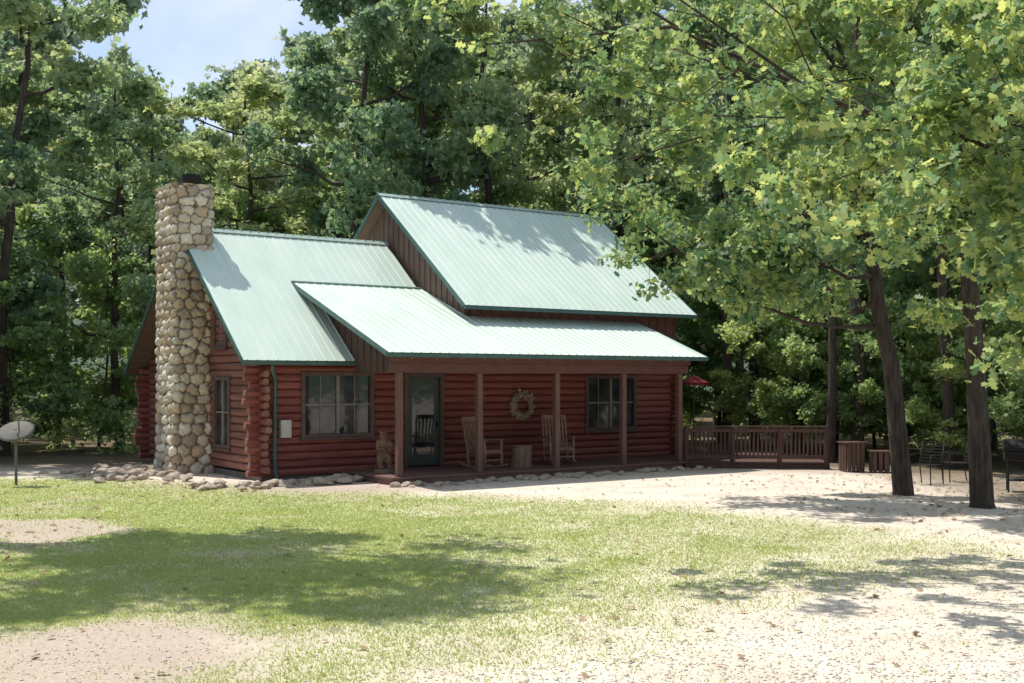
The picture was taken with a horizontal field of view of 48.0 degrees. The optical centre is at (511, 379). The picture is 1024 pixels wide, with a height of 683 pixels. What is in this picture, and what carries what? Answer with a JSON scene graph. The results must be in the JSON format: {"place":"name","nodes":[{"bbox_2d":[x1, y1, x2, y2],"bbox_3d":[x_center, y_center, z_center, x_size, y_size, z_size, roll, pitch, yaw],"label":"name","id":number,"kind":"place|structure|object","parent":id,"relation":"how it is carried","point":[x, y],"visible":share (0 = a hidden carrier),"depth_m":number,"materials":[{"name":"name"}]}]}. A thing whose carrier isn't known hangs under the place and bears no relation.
{"place":"outdoors","nodes":[
{"label":"outdoors","id":0,"kind":"place"},
{"bbox_2d":[51,0,822,193],"label":"sky","id":1,"kind":"structure","parent":0,"point":[178,39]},
{"bbox_2d":[2,176,921,411],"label":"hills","id":2,"kind":"structure","parent":0,"point":[78,322],"depth_m":84.60,"materials":[{"name":"plant"}]},
{"bbox_2d":[0,411,1023,682],"bbox_3d":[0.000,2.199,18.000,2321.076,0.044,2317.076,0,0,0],"label":"ground","id":3,"kind":"structure","parent":0,"point":[36,455],"depth_m":12.35,"materials":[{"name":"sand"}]},
{"bbox_2d":[0,416,33,484],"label":"satellite dish","id":4,"kind":"object","parent":3,"relation":"on","point":[16,431],"visible":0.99,"depth_m":23.90,"materials":[{"name":"metal"}]},
{"bbox_2d":[0,156,38,215],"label":"broadleaf tree","id":5,"kind":"object","parent":3,"relation":"on","point":[9,196],"visible":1,"depth_m":30.44,"materials":[{"name":"green plant"}]},
{"bbox_2d":[0,279,87,456],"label":"understory tree","id":6,"kind":"object","parent":3,"relation":"on","point":[31,337],"visible":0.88,"depth_m":33.05,"materials":[{"name":"green plant"}]},
{"bbox_2d":[0,34,98,368],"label":"broadleaf tree","id":7,"kind":"object","parent":3,"relation":"on","point":[32,140],"visible":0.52,"depth_m":34.25,"materials":[{"name":"green plant"}]},
{"bbox_2d":[0,0,132,419],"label":"broadleaf tree","id":8,"kind":"object","parent":3,"relation":"on","point":[77,107],"visible":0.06,"depth_m":60.73,"materials":[{"name":"green plant"}]},
{"bbox_2d":[0,197,135,446],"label":"understory tree","id":9,"kind":"object","parent":3,"relation":"on","point":[84,314],"visible":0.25,"depth_m":37.21,"materials":[{"name":"green plant"}]},
{"bbox_2d":[0,3,141,248],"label":"broadleaf tree","id":10,"kind":"object","parent":3,"relation":"on","point":[7,114],"visible":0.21,"depth_m":50.61,"materials":[{"name":"green plant"}]},
{"bbox_2d":[0,0,142,455],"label":"broadleaf tree","id":11,"kind":"object","parent":3,"relation":"on","point":[83,76],"visible":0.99,"depth_m":33.33,"materials":[{"name":"green plant"}]},
{"bbox_2d":[0,1,153,320],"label":"broadleaf tree","id":12,"kind":"object","parent":3,"relation":"on","point":[56,33],"visible":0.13,"depth_m":59.06,"materials":[{"name":"green plant"}]},
{"bbox_2d":[0,0,156,411],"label":"broadleaf tree","id":13,"kind":"object","parent":3,"relation":"on","point":[120,55],"visible":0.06,"depth_m":75.30,"materials":[{"name":"green plant"}]},
{"bbox_2d":[28,232,147,451],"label":"understory tree","id":14,"kind":"object","parent":3,"relation":"on","point":[86,272],"visible":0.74,"depth_m":34.37,"materials":[{"name":"green plant"}]},
{"bbox_2d":[92,477,105,482],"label":"rock","id":15,"kind":"object","parent":3,"relation":"on","point":[99,479],"visible":0.91,"depth_m":24.46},
{"bbox_2d":[32,84,177,417],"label":"broadleaf tree","id":16,"kind":"object","parent":3,"relation":"on","point":[81,143],"visible":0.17,"depth_m":51.49,"materials":[{"name":"green plant"}]},
{"bbox_2d":[0,62,220,449],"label":"broadleaf tree","id":17,"kind":"object","parent":3,"relation":"on","point":[134,92],"visible":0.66,"depth_m":34.94,"materials":[{"name":"green plant"}]},
{"bbox_2d":[106,473,116,480],"bbox_3d":[-8.770,2.139,25.188,0.248,0.202,0.265,0,0,-41],"label":"rock","id":18,"kind":"object","parent":3,"relation":"on","point":[110,476],"visible":0.72,"depth_m":25.08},
{"bbox_2d":[117,470,131,476],"bbox_3d":[-8.744,2.138,26.025,0.285,0.184,0.350,0,0,-45],"label":"rock","id":19,"kind":"object","parent":3,"relation":"on","point":[123,472],"visible":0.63,"depth_m":25.95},
{"bbox_2d":[56,111,212,338],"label":"broadleaf tree","id":20,"kind":"object","parent":3,"relation":"on","point":[73,295],"visible":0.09,"depth_m":58.44,"materials":[{"name":"green plant"}]},
{"bbox_2d":[35,62,234,432],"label":"broadleaf tree","id":21,"kind":"object","parent":3,"relation":"on","point":[202,91],"visible":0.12,"depth_m":42.36,"materials":[{"name":"green plant"}]},
{"bbox_2d":[147,469,157,475],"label":"rock","id":22,"kind":"object","parent":3,"relation":"on","point":[152,472],"visible":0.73,"depth_m":26.29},
{"bbox_2d":[162,475,173,481],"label":"rock","id":23,"kind":"object","parent":3,"relation":"on","point":[168,478],"visible":0.91,"depth_m":24.87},
{"bbox_2d":[179,474,192,480],"bbox_3d":[-7.103,2.124,24.978,0.256,0.147,0.374,0,0,-37],"label":"rock","id":24,"kind":"object","parent":3,"relation":"on","point":[186,477],"visible":0.91,"depth_m":24.88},
{"bbox_2d":[205,482,216,489],"bbox_3d":[-6.082,2.130,23.151,0.327,0.133,0.326,12,10,3],"label":"rock","id":25,"kind":"object","parent":3,"relation":"on","point":[211,486],"visible":0.77,"depth_m":23.07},
{"bbox_2d":[133,183,305,388],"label":"understory tree","id":26,"kind":"object","parent":3,"relation":"on","point":[264,215],"visible":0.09,"depth_m":40.08,"materials":[{"name":"green plant"}]},
{"bbox_2d":[213,479,226,485],"bbox_3d":[-5.976,2.100,23.536,0.267,0.126,0.278,0,0,-4],"label":"rock","id":27,"kind":"object","parent":3,"relation":"on","point":[218,481],"visible":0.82,"depth_m":23.43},
{"bbox_2d":[155,91,287,228],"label":"broadleaf tree","id":28,"kind":"object","parent":3,"relation":"on","point":[258,172],"visible":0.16,"depth_m":50.87,"materials":[{"name":"green plant"}]},
{"bbox_2d":[142,69,335,235],"bbox_3d":[-9.071,-4.178,39.148,6.949,12.946,6.352,0,0,-5],"label":"broadleaf tree","id":29,"kind":"object","parent":3,"relation":"on","point":[230,154],"visible":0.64,"depth_m":38.54,"materials":[{"name":"green plant"}]},
{"bbox_2d":[204,57,326,228],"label":"broadleaf tree","id":30,"kind":"object","parent":3,"relation":"on","point":[226,77],"visible":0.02,"depth_m":76.10,"materials":[{"name":"green plant"}]},
{"bbox_2d":[267,479,278,484],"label":"rock","id":31,"kind":"object","parent":3,"relation":"on","point":[274,481],"visible":0.87,"depth_m":23.66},
{"bbox_2d":[213,58,342,222],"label":"broadleaf tree","id":32,"kind":"object","parent":3,"relation":"on","point":[247,68],"visible":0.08,"depth_m":58.55,"materials":[{"name":"green plant"}]},
{"bbox_2d":[274,479,289,486],"bbox_3d":[-4.751,2.149,23.736,0.280,0.196,0.321,0,0,-34],"label":"rock","id":33,"kind":"object","parent":3,"relation":"on","point":[282,481],"visible":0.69,"depth_m":23.68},
{"bbox_2d":[230,173,368,236],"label":"understory tree","id":34,"kind":"object","parent":3,"relation":"on","point":[325,186],"visible":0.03,"depth_m":40.60,"materials":[{"name":"green plant"}]},
{"bbox_2d":[300,480,311,485],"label":"rock","id":35,"kind":"object","parent":3,"relation":"on","point":[306,483],"visible":0.85,"depth_m":23.91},
{"bbox_2d":[313,477,326,484],"bbox_3d":[-4.028,2.121,23.997,0.282,0.210,0.242,0,0,21],"label":"rock","id":36,"kind":"object","parent":3,"relation":"on","point":[319,480],"visible":0.91,"depth_m":23.91,"materials":[{"name":"stone"}]},
{"bbox_2d":[336,477,352,483],"bbox_3d":[-3.558,2.138,24.357,0.368,0.170,0.351,0,0,-5],"label":"rock","id":37,"kind":"object","parent":3,"relation":"on","point":[344,480],"visible":1,"depth_m":24.29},
{"bbox_2d":[271,0,449,235],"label":"broadleaf tree","id":38,"kind":"object","parent":3,"relation":"on","point":[290,41],"visible":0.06,"depth_m":69.55,"materials":[{"name":"green plant"}]},
{"bbox_2d":[238,0,500,238],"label":"broadleaf tree","id":39,"kind":"object","parent":3,"relation":"on","point":[326,81],"visible":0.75,"depth_m":35.22,"materials":[{"name":"green plant"}]},
{"bbox_2d":[389,482,400,487],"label":"rock","id":40,"kind":"object","parent":3,"relation":"on","point":[394,484],"visible":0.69,"depth_m":23.50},
{"bbox_2d":[276,0,525,206],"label":"broadleaf tree","id":41,"kind":"object","parent":3,"relation":"on","point":[326,130],"visible":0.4,"depth_m":35.93,"materials":[{"name":"green plant"}]},
{"bbox_2d":[321,10,480,197],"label":"broadleaf tree","id":42,"kind":"object","parent":3,"relation":"on","point":[338,36],"visible":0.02,"depth_m":50.88,"materials":[{"name":"green plant"}]},
{"bbox_2d":[319,47,486,224],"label":"broadleaf tree","id":43,"kind":"object","parent":3,"relation":"on","point":[435,131],"visible":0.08,"depth_m":39.52,"materials":[{"name":"green plant"}]},
{"bbox_2d":[271,0,571,236],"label":"broadleaf tree","id":44,"kind":"object","parent":3,"relation":"on","point":[447,31],"visible":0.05,"depth_m":60.47,"materials":[{"name":"green plant"}]},
{"bbox_2d":[123,174,829,484],"bbox_3d":[-0.429,-1.347,30.319,16.519,7.295,12.645,0,0,-35],"label":"log cabin","id":45,"kind":"object","parent":3,"relation":"on","point":[417,328],"visible":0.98,"depth_m":27.42,"materials":[{"name":"wood"}]},
{"bbox_2d":[211,311,229,349],"bbox_3d":[-6.717,-1.150,26.596,0.190,0.900,0.900,0,0,-35],"label":"window","id":46,"kind":"structure","parent":45,"relation":"in","point":[224,346],"depth_m":26.70,"materials":[{"name":"glass"}]},
{"bbox_2d":[211,376,234,451],"bbox_3d":[-6.657,0.770,26.518,0.190,1.700,1.100,0,0,-35],"label":"window","id":47,"kind":"structure","parent":45,"relation":"in","point":[222,392],"depth_m":26.50,"materials":[{"name":"clear glass"}]},
{"bbox_2d":[299,372,376,440],"bbox_3d":[-3.912,0.575,25.821,1.890,1.510,0.190,0,0,-35],"label":"window","id":48,"kind":"structure","parent":45,"relation":"in","point":[334,405],"depth_m":25.80,"materials":[{"name":"clear glass"}]},
{"bbox_2d":[374,430,393,472],"bbox_3d":[-2.821,1.567,25.294,0.440,0.925,0.432,0,0,-27],"label":"carved bear","id":49,"kind":"object","parent":45,"relation":"on","point":[384,448],"visible":1,"depth_m":25.20},
{"bbox_2d":[403,372,444,466],"bbox_3d":[-2.090,0.925,27.115,1.090,2.210,0.155,0,0,-35],"label":"door","id":50,"kind":"structure","parent":45,"relation":"in","point":[424,393],"depth_m":27.15,"materials":[{"name":"paint"}]},
{"bbox_2d":[458,416,507,468],"bbox_3d":[-0.679,1.438,26.526,1.015,1.175,0.660,0,0,41],"label":"rocking chair","id":51,"kind":"object","parent":45,"relation":"on","point":[464,426],"visible":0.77,"depth_m":26.50,"materials":[{"name":"wood"}]},
{"bbox_2d":[510,445,532,467],"bbox_3d":[0.222,1.780,26.815,0.531,0.519,0.534,0,0,-4],"label":"stump table","id":52,"kind":"object","parent":45,"relation":"on","point":[521,456],"visible":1,"depth_m":26.62,"materials":[{"name":"brown wood"}]},
{"bbox_2d":[508,389,535,420],"bbox_3d":[0.255,0.622,28.608,0.827,0.816,0.197,0,0,-35],"label":"wreath","id":53,"kind":"object","parent":45,"relation":"attached to","point":[515,399],"visible":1,"depth_m":28.59,"materials":[{"name":"plant"}]},
{"bbox_2d":[540,415,575,463],"bbox_3d":[1.110,1.438,27.837,0.660,1.175,1.015,0,0,-15],"label":"rocking chair","id":54,"kind":"object","parent":45,"relation":"on","point":[550,444],"visible":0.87,"depth_m":28.03,"materials":[{"name":"wood"}]},
{"bbox_2d":[583,375,638,432],"bbox_3d":[2.601,0.620,30.377,1.840,1.500,0.190,0,0,-35],"label":"window","id":55,"kind":"structure","parent":45,"relation":"in","point":[601,394],"depth_m":30.31,"materials":[{"name":"clear glass"}]},
{"bbox_2d":[682,374,708,450],"bbox_3d":[5.227,0.930,33.068,0.840,2.200,0.840,0,0,-24],"label":"patio umbrella","id":56,"kind":"object","parent":45,"relation":"on","point":[693,380],"visible":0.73,"depth_m":32.91,"materials":[{"name":"red fabric"}]},
{"bbox_2d":[374,0,609,213],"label":"broadleaf tree","id":57,"kind":"object","parent":3,"relation":"on","point":[541,64],"visible":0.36,"depth_m":37.70,"materials":[{"name":"green plant"}]},
{"bbox_2d":[0,349,1023,456],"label":"undergrowth","id":58,"kind":"object","parent":3,"relation":"on","point":[76,430],"visible":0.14,"depth_m":35.64,"materials":[{"name":"green plant"}]},
{"bbox_2d":[0,472,1023,678],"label":"leaf litter","id":59,"kind":"object","parent":3,"relation":"on","point":[584,675],"visible":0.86,"depth_m":17.99,"materials":[{"name":"plant"}]},
{"bbox_2d":[460,56,601,213],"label":"broadleaf tree","id":60,"kind":"object","parent":3,"relation":"on","point":[499,69],"visible":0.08,"depth_m":51.30,"materials":[{"name":"green plant"}]},
{"bbox_2d":[460,38,611,223],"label":"broadleaf tree","id":61,"kind":"object","parent":3,"relation":"on","point":[504,48],"depth_m":75.48,"materials":[{"name":"green plant"}]},
{"bbox_2d":[443,20,641,253],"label":"broadleaf tree","id":62,"kind":"object","parent":3,"relation":"on","point":[502,56],"depth_m":59.72,"materials":[{"name":"green plant"}]},
{"bbox_2d":[461,0,719,252],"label":"broadleaf tree","id":63,"kind":"object","parent":3,"relation":"on","point":[504,23],"visible":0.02,"depth_m":55.88,"materials":[{"name":"green plant"}]},
{"bbox_2d":[508,0,713,241],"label":"broadleaf tree","id":64,"kind":"object","parent":3,"relation":"on","point":[561,87],"visible":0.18,"depth_m":41.37,"materials":[{"name":"green plant"}]},
{"bbox_2d":[498,0,749,275],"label":"broadleaf tree","id":65,"kind":"object","parent":3,"relation":"on","point":[547,106],"visible":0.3,"depth_m":38.15,"materials":[{"name":"green plant"}]},
{"bbox_2d":[571,42,715,206],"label":"broadleaf tree","id":66,"kind":"object","parent":3,"relation":"on","point":[591,68],"visible":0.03,"depth_m":47.83,"materials":[{"name":"green plant"}]},
{"bbox_2d":[595,1,726,412],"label":"broadleaf tree","id":67,"kind":"object","parent":3,"relation":"on","point":[606,211],"visible":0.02,"depth_m":74.04,"materials":[{"name":"green plant"}]},
{"bbox_2d":[634,194,736,413],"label":"understory tree","id":68,"kind":"object","parent":3,"relation":"on","point":[692,303],"visible":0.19,"depth_m":37.44,"materials":[{"name":"green plant"}]},
{"bbox_2d":[622,182,748,410],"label":"understory tree","id":69,"kind":"object","parent":3,"relation":"on","point":[690,197],"visible":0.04,"depth_m":40.12,"materials":[{"name":"green plant"}]},
{"bbox_2d":[627,114,779,437],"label":"broadleaf tree","id":70,"kind":"object","parent":3,"relation":"on","point":[715,183],"visible":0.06,"depth_m":44.29,"materials":[{"name":"green plant"}]},
{"bbox_2d":[408,0,1023,397],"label":"oak tree","id":71,"kind":"object","parent":3,"relation":"on","point":[986,186],"visible":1,"depth_m":12.14,"materials":[{"name":"green plant"}]},
{"bbox_2d":[649,207,782,442],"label":"understory tree","id":72,"kind":"object","parent":3,"relation":"on","point":[687,403],"visible":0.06,"depth_m":39.58,"materials":[{"name":"green plant"}]},
{"bbox_2d":[646,4,821,282],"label":"broadleaf tree","id":73,"kind":"object","parent":3,"relation":"on","point":[716,94],"depth_m":70.40,"materials":[{"name":"green plant"}]},
{"bbox_2d":[659,34,812,419],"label":"broadleaf tree","id":74,"kind":"object","parent":3,"relation":"on","point":[705,191],"depth_m":58.56,"materials":[{"name":"green plant"}]},
{"bbox_2d":[672,0,807,447],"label":"broadleaf tree","id":75,"kind":"object","parent":3,"relation":"on","point":[740,107],"visible":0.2,"depth_m":34.48,"materials":[{"name":"green plant"}]},
{"bbox_2d":[675,232,824,447],"bbox_3d":[7.941,-1.362,37.289,5.251,7.333,5.494,0,0,15],"label":"understory tree","id":76,"kind":"object","parent":3,"relation":"on","point":[708,336],"visible":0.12,"depth_m":36.78,"materials":[{"name":"green plant"}]},
{"bbox_2d":[685,5,844,327],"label":"broadleaf tree","id":77,"kind":"object","parent":3,"relation":"on","point":[748,143],"visible":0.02,"depth_m":53.64,"materials":[{"name":"green plant"}]},
{"bbox_2d":[707,288,825,448],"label":"understory tree","id":78,"kind":"object","parent":3,"relation":"on","point":[738,331],"visible":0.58,"depth_m":33.55,"materials":[{"name":"green plant"}]},
{"bbox_2d":[688,19,850,448],"bbox_3d":[8.093,-5.524,35.775,5.268,15.668,5.232,0,0,18],"label":"broadleaf tree","id":79,"kind":"object","parent":3,"relation":"on","point":[701,32],"visible":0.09,"depth_m":35.76,"materials":[{"name":"green plant"}]},
{"bbox_2d":[730,286,821,419],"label":"understory tree","id":80,"kind":"object","parent":3,"relation":"on","point":[740,346],"visible":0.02,"depth_m":38.83,"materials":[{"name":"green plant"}]},
{"bbox_2d":[552,0,1023,495],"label":"oak tree","id":81,"kind":"object","parent":3,"relation":"on","point":[780,264],"visible":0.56,"depth_m":21.61,"materials":[{"name":"green plant"}]},
{"bbox_2d":[753,297,857,452],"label":"understory tree","id":82,"kind":"object","parent":3,"relation":"on","point":[788,345],"visible":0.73,"depth_m":31.84,"materials":[{"name":"green plant"}]},
{"bbox_2d":[733,36,923,453],"bbox_3d":[8.748,-5.042,33.536,5.085,14.689,5.120,0,0,-35],"label":"broadleaf tree","id":83,"kind":"object","parent":3,"relation":"on","point":[796,379],"depth_m":33.84,"materials":[{"name":"green plant"}]},
{"bbox_2d":[753,0,917,462],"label":"broadleaf tree","id":84,"kind":"object","parent":3,"relation":"on","point":[832,388],"visible":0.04,"depth_m":30.42,"materials":[{"name":"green plant"}]},
{"bbox_2d":[785,0,901,446],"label":"broadleaf tree","id":85,"kind":"object","parent":3,"relation":"on","point":[852,45],"visible":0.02,"depth_m":37.80,"materials":[{"name":"green plant"}]},
{"bbox_2d":[759,268,933,456],"bbox_3d":[9.571,-0.580,33.087,4.824,5.722,4.880,0,0,-20],"label":"understory tree","id":86,"kind":"object","parent":3,"relation":"on","point":[804,390],"visible":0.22,"depth_m":32.00,"materials":[{"name":"green plant"}]},
{"bbox_2d":[836,441,866,471],"bbox_3d":[8.150,1.830,27.600,0.540,0.700,0.500,0,0,-12],"label":"wooden bin","id":87,"kind":"object","parent":3,"relation":"on","point":[858,456],"visible":1,"depth_m":27.40,"materials":[{"name":"wood"}]},
{"bbox_2d":[744,200,961,389],"bbox_3d":[11.255,-1.843,37.413,7.151,8.323,7.069,0,0,6],"label":"understory tree","id":88,"kind":"object","parent":3,"relation":"on","point":[893,273],"visible":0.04,"depth_m":36.49,"materials":[{"name":"green plant"}]},
{"bbox_2d":[717,0,1023,508],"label":"oak tree","id":89,"kind":"object","parent":3,"relation":"on","point":[981,491],"visible":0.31,"depth_m":19.50,"materials":[{"name":"green plant"}]},
{"bbox_2d":[803,1,941,461],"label":"broadleaf tree","id":90,"kind":"object","parent":3,"relation":"on","point":[862,376],"visible":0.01,"depth_m":30.84,"materials":[{"name":"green plant"}]},
{"bbox_2d":[810,248,934,449],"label":"understory tree","id":91,"kind":"object","parent":3,"relation":"on","point":[914,283],"visible":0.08,"depth_m":33.64,"materials":[{"name":"green plant"}]},
{"bbox_2d":[867,450,889,471],"bbox_3d":[8.750,1.930,27.400,0.480,0.500,0.480,0,0,8],"label":"wooden bin","id":92,"kind":"object","parent":3,"relation":"on","point":[879,460],"visible":0.92,"depth_m":27.21,"materials":[{"name":"wood"}]},
{"bbox_2d":[836,292,957,446],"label":"understory tree","id":93,"kind":"object","parent":3,"relation":"on","point":[873,395],"visible":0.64,"depth_m":29.99,"materials":[{"name":"green plant"}]},
{"bbox_2d":[827,239,988,442],"bbox_3d":[11.132,-0.833,31.767,4.588,6.242,4.535,0,0,-31],"label":"understory tree","id":94,"kind":"object","parent":3,"relation":"on","point":[908,369],"visible":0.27,"depth_m":31.27,"materials":[{"name":"green plant"}]},
{"bbox_2d":[841,13,993,441],"bbox_3d":[14.680,-6.290,40.834,8.989,17.259,9.062,0,0,-7],"label":"broadleaf tree","id":95,"kind":"object","parent":3,"relation":"on","point":[888,265],"depth_m":38.82,"materials":[{"name":"green plant"}]},
{"bbox_2d":[847,1,1001,468],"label":"broadleaf tree","id":96,"kind":"object","parent":3,"relation":"on","point":[948,399],"visible":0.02,"depth_m":28.58,"materials":[{"name":"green plant"}]},
{"bbox_2d":[904,7,949,460],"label":"broadleaf tree","id":97,"kind":"object","parent":3,"relation":"on","point":[918,24],"visible":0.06,"depth_m":30.82,"materials":[{"name":"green plant"}]},
{"bbox_2d":[910,441,944,485],"bbox_3d":[8.730,1.750,24.226,0.586,0.906,0.526,0,0,-40],"label":"garden chair","id":98,"kind":"object","parent":3,"relation":"on","point":[930,458],"visible":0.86,"depth_m":24.31,"materials":[{"name":"black metal"}]},
{"bbox_2d":[871,184,987,370],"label":"understory tree","id":99,"kind":"object","parent":3,"relation":"on","point":[922,289],"depth_m":37.80,"materials":[{"name":"green plant"}]},
{"bbox_2d":[863,238,1022,440],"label":"understory tree","id":100,"kind":"object","parent":3,"relation":"on","point":[949,283],"visible":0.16,"depth_m":31.75,"materials":[{"name":"green plant"}]},
{"bbox_2d":[883,27,1023,450],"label":"broadleaf tree","id":101,"kind":"object","parent":3,"relation":"on","point":[994,446],"visible":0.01,"depth_m":35.88,"materials":[{"name":"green plant"}]},
{"bbox_2d":[942,443,967,482],"bbox_3d":[9.640,1.750,24.797,0.586,0.906,0.526,0,0,5],"label":"garden chair","id":102,"kind":"object","parent":3,"relation":"on","point":[952,462],"visible":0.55,"depth_m":24.88,"materials":[{"name":"black metal"}]},
{"bbox_2d":[904,284,1023,455],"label":"understory tree","id":103,"kind":"object","parent":3,"relation":"on","point":[956,373],"visible":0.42,"depth_m":28.81,"materials":[{"name":"green plant"}]},
{"bbox_2d":[911,0,1023,469],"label":"broadleaf tree","id":104,"kind":"object","parent":3,"relation":"on","point":[1018,78],"depth_m":28.05,"materials":[{"name":"green plant"}]},
{"bbox_2d":[917,254,1023,434],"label":"understory tree","id":105,"kind":"object","parent":3,"relation":"on","point":[955,335],"visible":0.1,"depth_m":29.88,"materials":[{"name":"green plant"}]},
{"bbox_2d":[944,311,1023,429],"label":"understory tree","id":106,"kind":"object","parent":3,"relation":"on","point":[1002,408],"visible":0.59,"depth_m":26.25,"materials":[{"name":"green plant"}]},
{"bbox_2d":[1003,439,1023,491],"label":"charcoal grill","id":107,"kind":"object","parent":3,"relation":"on","point":[1013,449],"visible":1,"depth_m":22.51,"materials":[{"name":"black metal"}]},
{"bbox_2d":[0,478,1023,682],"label":"grass","id":108,"kind":"structure","parent":0,"point":[283,580],"depth_m":13.41,"materials":[{"name":"plant"}]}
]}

